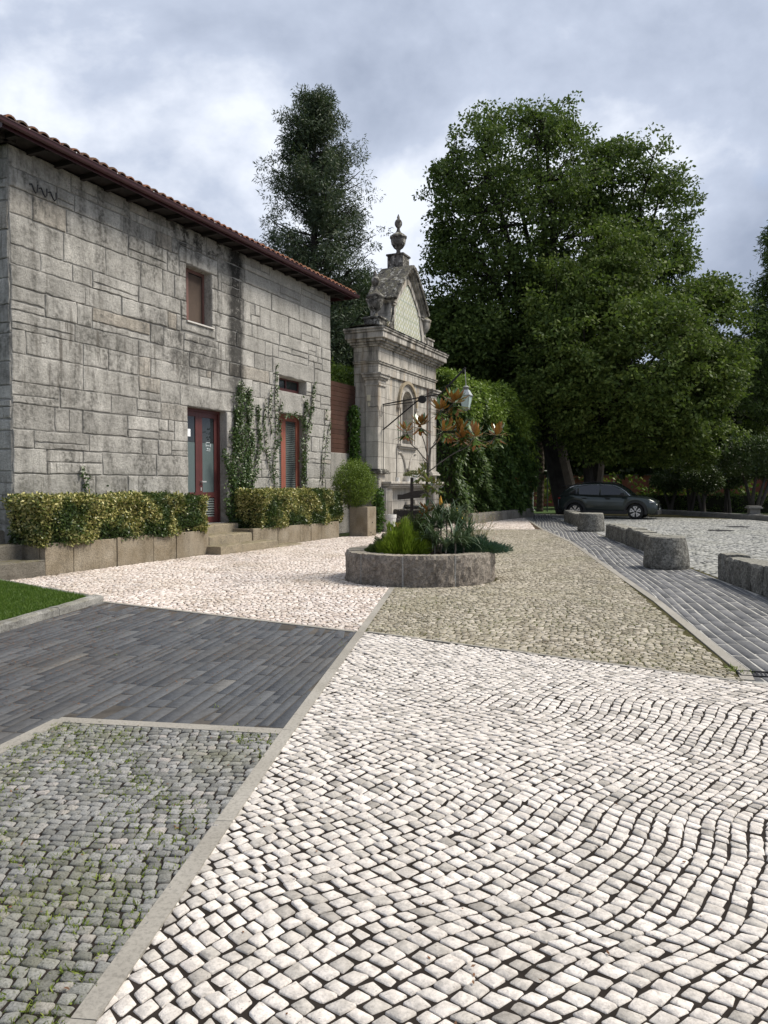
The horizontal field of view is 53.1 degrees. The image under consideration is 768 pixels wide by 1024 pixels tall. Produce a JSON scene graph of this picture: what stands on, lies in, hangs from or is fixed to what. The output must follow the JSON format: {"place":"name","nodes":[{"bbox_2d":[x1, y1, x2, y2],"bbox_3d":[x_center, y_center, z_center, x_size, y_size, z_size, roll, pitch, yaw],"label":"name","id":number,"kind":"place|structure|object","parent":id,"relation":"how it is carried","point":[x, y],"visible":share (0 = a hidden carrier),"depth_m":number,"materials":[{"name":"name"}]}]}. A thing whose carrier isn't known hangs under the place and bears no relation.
{"place":"outdoors","nodes":[
{"label":"outdoors","id":0,"kind":"place"},
{"bbox_2d":[0,579,85,620],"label":"lawn grass","id":1,"kind":"structure","parent":0,"point":[15,596],"depth_m":9.88,"materials":[{"name":"green plant"}]},
{"bbox_2d":[0,602,356,743],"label":"slate paving","id":2,"kind":"structure","parent":0,"point":[58,708],"depth_m":6.51,"materials":[{"name":"grey stone"}]},
{"bbox_2d":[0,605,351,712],"bbox_3d":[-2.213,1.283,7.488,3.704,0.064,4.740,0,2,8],"label":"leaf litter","id":3,"kind":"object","parent":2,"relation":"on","point":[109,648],"visible":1,"depth_m":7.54,"materials":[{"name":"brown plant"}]},
{"bbox_2d":[10,531,388,630],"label":"pale limestone paving","id":4,"kind":"structure","parent":0,"point":[307,549],"depth_m":11.97,"materials":[{"name":"white stone"}]},
{"bbox_2d":[207,523,302,554],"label":"door steps","id":5,"kind":"structure","parent":4,"relation":"on","point":[224,539],"depth_m":18.20,"materials":[{"name":"stone"}]},
{"bbox_2d":[349,506,375,536],"bbox_3d":[-0.644,0.295,23.551,0.628,0.920,0.620,1,2,24],"label":"stone box","id":6,"kind":"object","parent":4,"relation":"on","point":[362,521],"visible":0.88,"depth_m":23.30,"materials":[{"name":"beige stone"}]},
{"bbox_2d":[330,457,379,509],"bbox_3d":[-0.905,-0.708,23.625,1.565,2.071,1.533,0,2,0],"label":"round shrub","id":7,"kind":"object","parent":6,"relation":"in","point":[352,495],"visible":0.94,"depth_m":23.32,"materials":[{"name":"green plant"}]},
{"bbox_2d":[371,487,386,533],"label":"vine","id":8,"kind":"object","parent":4,"relation":"on","point":[378,503],"visible":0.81,"depth_m":24.53,"materials":[{"name":"green plant"}]},
{"bbox_2d":[383,514,395,531],"bbox_3d":[0.176,0.374,25.604,0.480,0.580,0.480,0,2,0],"label":"white planter pot","id":9,"kind":"object","parent":4,"relation":"on","point":[389,517],"visible":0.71,"depth_m":25.42,"materials":[{"name":"white ceramic"}]},
{"bbox_2d":[0,0,767,363],"label":"sky","id":10,"kind":"structure","parent":0,"point":[179,97],"materials":[{"name":"grey"}]},
{"bbox_2d":[95,632,767,1023],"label":"white limestone paving","id":11,"kind":"structure","parent":0,"point":[661,994],"depth_m":3.21,"materials":[{"name":"white stone"}]},
{"bbox_2d":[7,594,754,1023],"bbox_3d":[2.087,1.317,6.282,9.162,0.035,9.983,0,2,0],"label":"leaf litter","id":12,"kind":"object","parent":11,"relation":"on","point":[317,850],"visible":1,"depth_m":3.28,"materials":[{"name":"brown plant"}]},
{"bbox_2d":[435,518,534,528],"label":"pale paving","id":13,"kind":"structure","parent":0,"point":[520,523],"depth_m":30.22,"materials":[{"name":"beige stone"}]},
{"bbox_2d":[339,506,767,575],"bbox_3d":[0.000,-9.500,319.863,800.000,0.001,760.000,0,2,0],"label":"ground","id":14,"kind":"structure","parent":0,"point":[343,534],"depth_m":43.20,"materials":[{"name":"soil"}]},
{"bbox_2d":[0,719,62,753],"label":"paving strip","id":15,"kind":"object","parent":14,"relation":"on","point":[23,737],"visible":0.62,"depth_m":4.70,"materials":[{"name":"stone"}]},
{"bbox_2d":[3,579,89,595],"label":"lawn kerb","id":16,"kind":"structure","parent":14,"relation":"on","point":[54,588],"depth_m":10.89,"materials":[{"name":"stone"}]},
{"bbox_2d":[0,594,103,632],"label":"lawn kerb","id":17,"kind":"structure","parent":14,"relation":"on","point":[38,616],"depth_m":8.94,"materials":[{"name":"stone"}]},
{"bbox_2d":[7,530,208,575],"bbox_3d":[-5.275,0.749,15.376,0.930,0.578,4.500,1,2,24],"label":"stone planter","id":18,"kind":"object","parent":14,"relation":"on","point":[96,554],"visible":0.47,"depth_m":14.66,"materials":[{"name":"stone"}]},
{"bbox_2d":[0,488,210,548],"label":"hedge","id":19,"kind":"object","parent":18,"relation":"on","point":[39,520],"visible":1,"depth_m":14.22,"materials":[{"name":"green plant"}]},
{"bbox_2d":[0,721,277,1023],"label":"mossy granite paving","id":20,"kind":"structure","parent":14,"relation":"on","point":[82,957],"depth_m":3.43,"materials":[{"name":"grey stone"}]},
{"bbox_2d":[0,722,276,1023],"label":"weeds","id":21,"kind":"object","parent":20,"relation":"on","point":[111,881],"visible":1,"depth_m":3.21,"materials":[{"name":"green plant"}]},
{"bbox_2d":[53,717,281,734],"bbox_3d":[-1.393,1.382,4.928,1.517,0.036,0.100,0,2,9],"label":"paving strip","id":22,"kind":"object","parent":14,"relation":"on","point":[180,726],"visible":0.5,"depth_m":4.92,"materials":[{"name":"stone"}]},
{"bbox_2d":[0,114,359,543],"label":"stone building","id":23,"kind":"structure","parent":14,"relation":"on","point":[145,329],"depth_m":16.34,"materials":[{"name":"stone"}]},
{"bbox_2d":[80,465,92,493],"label":"climbing ivy","id":24,"kind":"object","parent":23,"relation":"attached to","point":[87,478],"visible":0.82,"depth_m":15.06,"materials":[{"name":"green plant"}]},
{"bbox_2d":[0,114,359,393],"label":"roof","id":25,"kind":"structure","parent":23,"relation":"in","point":[17,128],"depth_m":16.38,"materials":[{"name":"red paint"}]},
{"bbox_2d":[186,268,214,329],"bbox_3d":[-4.492,-5.100,18.318,0.350,1.335,1.010,1,2,24],"label":"window","id":26,"kind":"structure","parent":23,"relation":"in","point":[194,280],"depth_m":18.48,"materials":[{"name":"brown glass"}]},
{"bbox_2d":[187,407,220,521],"bbox_3d":[-4.480,-1.110,18.765,0.135,2.780,1.500,1,2,24],"label":"door","id":27,"kind":"structure","parent":23,"relation":"in","point":[203,425],"depth_m":18.97,"materials":[{"name":"red paint"}]},
{"bbox_2d":[219,380,263,522],"bbox_3d":[-3.638,-1.520,19.806,0.281,3.853,1.896,1,2,24],"label":"climbing ivy","id":28,"kind":"object","parent":23,"relation":"attached to","point":[244,478],"visible":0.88,"depth_m":19.71,"materials":[{"name":"green plant"}]},
{"bbox_2d":[258,363,283,487],"bbox_3d":[-3.091,-2.345,21.060,0.210,3.553,1.236,1,2,24],"label":"climbing ivy","id":29,"kind":"object","parent":23,"relation":"attached to","point":[277,440],"visible":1,"depth_m":21.23,"materials":[{"name":"green plant"}]},
{"bbox_2d":[279,414,299,488],"bbox_3d":[-2.875,-1.335,22.374,0.080,2.980,1.490,1,2,24],"label":"shuttered window","id":30,"kind":"structure","parent":23,"relation":"in","point":[285,466],"depth_m":22.57,"materials":[{"name":"red wood"}]},
{"bbox_2d":[282,382,316,488],"bbox_3d":[-2.455,-2.235,22.455,0.210,3.324,1.826,1,2,24],"label":"climbing ivy","id":31,"kind":"object","parent":23,"relation":"attached to","point":[303,462],"visible":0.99,"depth_m":22.70,"materials":[{"name":"green plant"}]},
{"bbox_2d":[320,410,331,484],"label":"climbing ivy","id":32,"kind":"object","parent":23,"relation":"attached to","point":[325,449],"visible":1,"depth_m":23.86,"materials":[{"name":"green plant"}]},
{"bbox_2d":[103,601,355,631],"bbox_3d":[-2.011,1.236,9.141,3.997,0.036,0.060,1,2,31],"label":"paving strip","id":33,"kind":"object","parent":14,"relation":"on","point":[285,623],"visible":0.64,"depth_m":8.94,"materials":[{"name":"stone"}]},
{"bbox_2d":[66,587,394,1023],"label":"paving strip","id":34,"kind":"object","parent":14,"relation":"on","point":[91,1008],"visible":0.87,"depth_m":3.04,"materials":[{"name":"stone"}]},
{"bbox_2d":[233,521,338,543],"bbox_3d":[-2.684,0.589,21.061,0.928,0.505,4.500,1,2,24],"label":"stone planter","id":35,"kind":"object","parent":14,"relation":"on","point":[301,533],"visible":0.56,"depth_m":20.72,"materials":[{"name":"stone"}]},
{"bbox_2d":[233,485,344,528],"bbox_3d":[-2.466,-0.145,21.212,1.080,1.175,4.571,1,2,24],"label":"hedge","id":36,"kind":"object","parent":35,"relation":"on","point":[273,507],"visible":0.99,"depth_m":20.15,"materials":[{"name":"green plant"}]},
{"bbox_2d":[251,83,393,448],"bbox_3d":[-3.563,-10.429,38.426,8.678,21.497,8.278,2,3,44],"label":"conifer","id":37,"kind":"object","parent":14,"relation":"on","point":[317,193],"visible":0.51,"depth_m":37.44,"materials":[{"name":"green plant"}]},
{"bbox_2d":[330,357,353,438],"bbox_3d":[-1.631,-2.268,26.473,1.234,5.812,2.645,1,2,26],"label":"hedge","id":38,"kind":"object","parent":14,"relation":"on","point":[347,378],"visible":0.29,"depth_m":26.16,"materials":[{"name":"green plant"}]},
{"bbox_2d":[330,452,354,533],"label":"wall","id":39,"kind":"structure","parent":14,"relation":"on","point":[336,460],"depth_m":25.00,"materials":[{"name":"grey stone"}]},
{"bbox_2d":[330,381,354,453],"bbox_3d":[-1.383,-1.763,25.192,0.100,4.880,1.699,1,2,26],"label":"slatted fence","id":40,"kind":"object","parent":39,"relation":"on","point":[340,415],"visible":0.64,"depth_m":24.98,"materials":[{"name":"brown wood"}]},
{"bbox_2d":[347,405,362,505],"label":"vine","id":41,"kind":"object","parent":40,"relation":"attached to","point":[354,430],"visible":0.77,"depth_m":25.38,"materials":[{"name":"green plant"}]},
{"bbox_2d":[331,271,460,395],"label":"broadleaf tree","id":42,"kind":"object","parent":14,"relation":"on","point":[428,304],"visible":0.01,"depth_m":44.13,"materials":[{"name":"green plant"}]},
{"bbox_2d":[343,214,449,531],"bbox_3d":[0.914,-5.129,27.897,2.200,11.460,6.200,1,2,24],"label":"fountain shrine","id":43,"kind":"object","parent":14,"relation":"on","point":[398,356],"visible":0.84,"depth_m":26.96,"materials":[{"name":"stone"}]},
{"bbox_2d":[403,471,411,481],"bbox_3d":[0.837,-1.259,27.237,0.349,0.371,0.334,0,2,0],"label":"plant pot","id":44,"kind":"object","parent":43,"relation":"on","point":[407,476],"visible":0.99,"depth_m":27.16,"materials":[{"name":"white ceramic"}]},
{"bbox_2d":[382,367,472,468],"bbox_3d":[1.362,-3.029,25.104,3.118,3.215,0.367,1,2,24],"label":"bracket lamp","id":45,"kind":"object","parent":43,"relation":"on","point":[465,403],"visible":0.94,"depth_m":24.96,"materials":[{"name":"grey metal"}]},
{"bbox_2d":[434,529,541,529],"bbox_3d":[3.547,0.626,26.758,3.908,0.035,0.080,0,2,0],"label":"paving strip","id":46,"kind":"object","parent":14,"relation":"on","point":[505,529],"visible":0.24,"depth_m":26.75,"materials":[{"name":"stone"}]},
{"bbox_2d":[436,367,543,520],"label":"creeper wall","id":47,"kind":"structure","parent":14,"relation":"on","point":[482,479],"depth_m":33.42,"materials":[{"name":"green plant"}]},
{"bbox_2d":[425,299,574,444],"bbox_3d":[6.140,-5.481,41.508,10.600,11.619,7.359,0,2,0],"label":"broadleaf tree","id":48,"kind":"object","parent":14,"relation":"on","point":[454,349],"visible":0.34,"depth_m":39.29,"materials":[{"name":"green plant"}]},
{"bbox_2d":[468,508,533,523],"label":"bed kerb","id":49,"kind":"structure","parent":14,"relation":"on","point":[505,515],"depth_m":33.81,"materials":[{"name":"stone"}]},
{"bbox_2d":[411,90,627,513],"bbox_3d":[7.138,-10.982,41.827,11.868,22.722,10.311,0,2,0],"label":"broadleaf tree","id":50,"kind":"object","parent":14,"relation":"on","point":[456,252],"visible":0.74,"depth_m":39.45,"materials":[{"name":"green plant"}]},
{"bbox_2d":[366,631,738,681],"bbox_3d":[1.306,1.308,7.080,3.606,0.035,0.040,1,2,34],"label":"paving strip","id":51,"kind":"object","parent":14,"relation":"on","point":[577,659],"visible":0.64,"depth_m":6.92,"materials":[{"name":"stone"}]},
{"bbox_2d":[564,510,580,525],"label":"granite wall","id":52,"kind":"structure","parent":14,"relation":"on","point":[570,516],"depth_m":30.92,"materials":[{"name":"grey stone"}]},
{"bbox_2d":[442,331,765,481],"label":"woodland","id":53,"kind":"object","parent":14,"relation":"on","point":[730,338],"visible":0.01,"depth_m":59.64,"materials":[{"name":"green plant"}]},
{"bbox_2d":[510,213,765,481],"bbox_3d":[12.191,-7.031,36.504,12.342,15.070,9.454,0,2,0],"label":"broadleaf tree","id":54,"kind":"object","parent":14,"relation":"on","point":[686,336],"visible":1,"depth_m":35.77,"materials":[{"name":"green plant"}]},
{"bbox_2d":[524,517,754,680],"bbox_3d":[5.307,0.721,24.027,0.442,0.036,36.261,0,2,7],"label":"paving strip","id":55,"kind":"object","parent":14,"relation":"on","point":[726,657],"visible":0.66,"depth_m":8.61,"materials":[{"name":"stone"}]},
{"bbox_2d":[724,663,751,673],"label":"weeds","id":56,"kind":"object","parent":55,"relation":"on","point":[734,668],"visible":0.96,"depth_m":6.41,"materials":[{"name":"green plant"}]},
{"bbox_2d":[515,471,767,502],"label":"undergrowth","id":57,"kind":"object","parent":14,"relation":"on","point":[636,484],"visible":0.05,"depth_m":55.57,"materials":[{"name":"green plant"}]},
{"bbox_2d":[516,474,767,505],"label":"garden wall","id":58,"kind":"structure","parent":14,"relation":"on","point":[625,482],"depth_m":57.46,"materials":[{"name":"plant"}]},
{"bbox_2d":[665,457,707,510],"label":"clipped tree","id":59,"kind":"object","parent":14,"relation":"on","point":[675,477],"visible":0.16,"depth_m":42.86,"materials":[{"name":"green plant"}]},
{"bbox_2d":[661,509,742,519],"bbox_3d":[15.439,0.056,40.003,0.317,0.278,10.288,0,2,-11],"label":"car park kerb","id":60,"kind":"object","parent":14,"relation":"on","point":[707,514],"visible":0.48,"depth_m":37.80,"materials":[{"name":"stone"}]},
{"bbox_2d":[679,465,726,511],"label":"clipped tree","id":61,"kind":"object","parent":14,"relation":"on","point":[697,483],"visible":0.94,"depth_m":40.51,"materials":[{"name":"green plant"}]},
{"bbox_2d":[710,461,750,512],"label":"clipped tree","id":62,"kind":"object","parent":14,"relation":"on","point":[732,482],"visible":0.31,"depth_m":42.22,"materials":[{"name":"green plant"}]},
{"bbox_2d":[714,431,767,505],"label":"clipped tree","id":63,"kind":"object","parent":14,"relation":"on","point":[731,463],"visible":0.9,"depth_m":37.87,"materials":[{"name":"green plant"}]},
{"bbox_2d":[745,506,762,514],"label":"stone plinth","id":64,"kind":"structure","parent":14,"relation":"on","point":[753,510],"depth_m":34.61,"materials":[{"name":"stone"}]},
{"bbox_2d":[743,514,767,520],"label":"car park kerb","id":65,"kind":"object","parent":14,"relation":"on","point":[755,517],"visible":0.75,"depth_m":34.08,"materials":[{"name":"stone"}]},
{"bbox_2d":[365,529,743,680],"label":"tan paving","id":66,"kind":"structure","parent":0,"point":[541,540],"depth_m":9.27,"materials":[{"name":"beige stone"}]},
{"bbox_2d":[345,544,495,587],"bbox_3d":[0.599,0.868,12.835,2.499,0.516,2.503,0,2,0],"label":"round planter","id":67,"kind":"object","parent":66,"relation":"on","point":[435,570],"visible":0.71,"depth_m":11.76,"materials":[{"name":"stone"}]},
{"bbox_2d":[367,533,385,552],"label":"shrub","id":68,"kind":"object","parent":67,"relation":"in","point":[371,549],"visible":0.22,"depth_m":12.56,"materials":[{"name":"green plant"}]},
{"bbox_2d":[375,515,433,554],"bbox_3d":[0.331,0.381,12.381,0.966,0.726,0.879,-1,2,-18],"label":"heath bush","id":69,"kind":"object","parent":67,"relation":"on","point":[401,537],"visible":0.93,"depth_m":12.16,"materials":[{"name":"green plant"}]},
{"bbox_2d":[396,478,424,521],"bbox_3d":[0.483,0.075,13.700,0.539,1.372,0.078,0,2,0],"label":"wooden signpost","id":70,"kind":"object","parent":67,"relation":"on","point":[411,494],"visible":0.52,"depth_m":13.66,"materials":[{"name":"grey wood"}]},
{"bbox_2d":[408,506,439,549],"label":"shrub","id":71,"kind":"object","parent":67,"relation":"in","point":[415,525],"visible":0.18,"depth_m":13.06,"materials":[{"name":"green plant"}]},
{"bbox_2d":[416,520,437,540],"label":"aloe plant","id":72,"kind":"object","parent":67,"relation":"on","point":[427,533],"visible":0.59,"depth_m":12.31,"materials":[{"name":"green plant"}]},
{"bbox_2d":[412,508,450,551],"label":"aloe plant","id":73,"kind":"object","parent":67,"relation":"on","point":[429,520],"visible":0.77,"depth_m":12.56,"materials":[{"name":"green plant"}]},
{"bbox_2d":[414,522,453,553],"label":"aloe plant","id":74,"kind":"object","parent":67,"relation":"in","point":[435,534],"visible":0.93,"depth_m":12.17,"materials":[{"name":"green plant"}]},
{"bbox_2d":[423,499,447,550],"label":"aloe plant","id":75,"kind":"object","parent":67,"relation":"on","point":[438,508],"visible":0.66,"depth_m":12.87,"materials":[{"name":"green plant"}]},
{"bbox_2d":[423,502,460,552],"bbox_3d":[0.904,0.283,12.502,0.810,0.899,0.691,-2,3,-40],"label":"aloe plant","id":76,"kind":"object","parent":67,"relation":"on","point":[440,521],"visible":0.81,"depth_m":12.48,"materials":[{"name":"green plant"}]},
{"bbox_2d":[426,532,464,553],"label":"aloe plant","id":77,"kind":"object","parent":67,"relation":"in","point":[445,545],"visible":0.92,"depth_m":12.06,"materials":[{"name":"green plant"}]},
{"bbox_2d":[434,499,464,539],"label":"aloe plant","id":78,"kind":"object","parent":67,"relation":"on","point":[444,513],"visible":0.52,"depth_m":12.83,"materials":[{"name":"green plant"}]},
{"bbox_2d":[396,386,509,530],"bbox_3d":[1.129,-0.722,13.046,2.030,2.812,0.842,-1,2,-16],"label":"magnolia","id":79,"kind":"object","parent":67,"relation":"on","point":[459,426],"visible":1,"depth_m":12.94,"materials":[{"name":"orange plant"}]},
{"bbox_2d":[436,501,473,543],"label":"aloe plant","id":80,"kind":"object","parent":67,"relation":"on","point":[450,516],"visible":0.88,"depth_m":12.55,"materials":[{"name":"green plant"}]},
{"bbox_2d":[443,518,477,553],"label":"aloe plant","id":81,"kind":"object","parent":67,"relation":"in","point":[456,531],"visible":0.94,"depth_m":12.17,"materials":[{"name":"green plant"}]},
{"bbox_2d":[446,506,478,531],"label":"aloe plant","id":82,"kind":"object","parent":67,"relation":"on","point":[460,521],"visible":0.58,"depth_m":12.67,"materials":[{"name":"green plant"}]},
{"bbox_2d":[448,527,484,552],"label":"aloe plant","id":83,"kind":"object","parent":67,"relation":"in","point":[462,544],"visible":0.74,"depth_m":12.24,"materials":[{"name":"green plant"}]},
{"bbox_2d":[442,507,496,551],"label":"dry stalks","id":84,"kind":"object","parent":67,"relation":"on","point":[477,529],"visible":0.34,"depth_m":13.03,"materials":[{"name":"plant"}]},
{"bbox_2d":[460,515,480,540],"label":"aloe plant","id":85,"kind":"object","parent":67,"relation":"in","point":[469,523],"visible":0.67,"depth_m":12.55,"materials":[{"name":"green plant"}]},
{"bbox_2d":[438,533,513,553],"bbox_3d":[1.512,0.514,12.642,1.302,0.366,1.078,0,2,0],"label":"juniper","id":86,"kind":"object","parent":67,"relation":"on","point":[494,547],"visible":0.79,"depth_m":12.39,"materials":[{"name":"green plant"}]},
{"bbox_2d":[366,591,707,668],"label":"weeds","id":87,"kind":"object","parent":66,"relation":"on","point":[559,628],"visible":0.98,"depth_m":8.48,"materials":[{"name":"green plant"}]},
{"bbox_2d":[534,507,740,512],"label":"lawn","id":88,"kind":"structure","parent":0,"point":[551,509],"depth_m":48.05,"materials":[{"name":"green plant"}]},
{"bbox_2d":[536,440,544,511],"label":"palm tree","id":89,"kind":"object","parent":88,"relation":"on","point":[540,498],"visible":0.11,"depth_m":45.79,"materials":[{"name":"plant"}]},
{"bbox_2d":[560,122,707,482],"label":"broadleaf tree","id":90,"kind":"object","parent":88,"relation":"on","point":[653,186],"visible":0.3,"depth_m":40.83,"materials":[{"name":"green plant"}]},
{"bbox_2d":[531,363,767,479],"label":"woodland","id":91,"kind":"object","parent":88,"relation":"on","point":[633,469],"visible":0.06,"depth_m":50.16,"materials":[{"name":"green plant"}]},
{"bbox_2d":[647,470,685,509],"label":"clipped tree","id":92,"kind":"object","parent":88,"relation":"on","point":[662,482],"visible":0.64,"depth_m":44.81,"materials":[{"name":"green plant"}]},
{"bbox_2d":[636,490,767,512],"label":"hedge","id":93,"kind":"object","parent":88,"relation":"on","point":[715,502],"visible":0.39,"depth_m":44.52,"materials":[{"name":"green plant"}]},
{"bbox_2d":[712,220,767,479],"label":"conifer","id":94,"kind":"object","parent":88,"relation":"on","point":[757,400],"visible":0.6,"depth_m":45.26,"materials":[{"name":"green plant"}]},
{"bbox_2d":[526,514,767,683],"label":"slate road","id":95,"kind":"structure","parent":0,"point":[732,634],"depth_m":10.57,"materials":[{"name":"stone"}]},
{"bbox_2d":[577,512,604,531],"bbox_3d":[6.979,0.344,25.926,0.902,0.650,0.904,0,2,0],"label":"stone bollard","id":96,"kind":"object","parent":95,"relation":"on","point":[590,522],"visible":0.98,"depth_m":25.56,"materials":[{"name":"stone"}]},
{"bbox_2d":[643,535,689,569],"bbox_3d":[5.300,0.753,14.433,0.831,0.631,0.832,0,2,0],"label":"stone bollard","id":97,"kind":"object","parent":95,"relation":"on","point":[666,552],"visible":0.98,"depth_m":14.12,"materials":[{"name":"stone"}]},
{"bbox_2d":[736,670,767,677],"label":"drain grate","id":98,"kind":"object","parent":95,"relation":"on","point":[754,673],"visible":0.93,"depth_m":6.29,"materials":[{"name":"grey metal"}]},
{"bbox_2d":[546,514,767,595],"bbox_3d":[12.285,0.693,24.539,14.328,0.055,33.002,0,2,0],"label":"car park paving","id":99,"kind":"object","parent":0,"point":[755,533],"visible":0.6,"depth_m":24.49,"materials":[{"name":"grey stone"}]},
{"bbox_2d":[558,482,661,518],"bbox_3d":[10.591,-0.566,36.175,4.540,1.723,2.120,1,2,27],"label":"parked car","id":100,"kind":"object","parent":99,"relation":"on","point":[605,497],"visible":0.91,"depth_m":35.47,"materials":[{"name":"grey paint"}]},
{"bbox_2d":[605,524,661,551],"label":"granite wall","id":101,"kind":"structure","parent":99,"relation":"on","point":[634,537],"depth_m":19.80,"materials":[{"name":"grey stone"}]},
{"bbox_2d":[718,553,767,596],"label":"granite wall","id":102,"kind":"structure","parent":99,"relation":"on","point":[744,571],"depth_m":11.59,"materials":[{"name":"grey stone"}]},
{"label":"lawn","id":103,"kind":"structure","parent":0,"visible":0},
{"bbox_2d":[0,530,44,579],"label":"side steps","id":104,"kind":"structure","parent":103,"relation":"on","point":[14,565],"depth_m":12.86,"materials":[{"name":"stone"}]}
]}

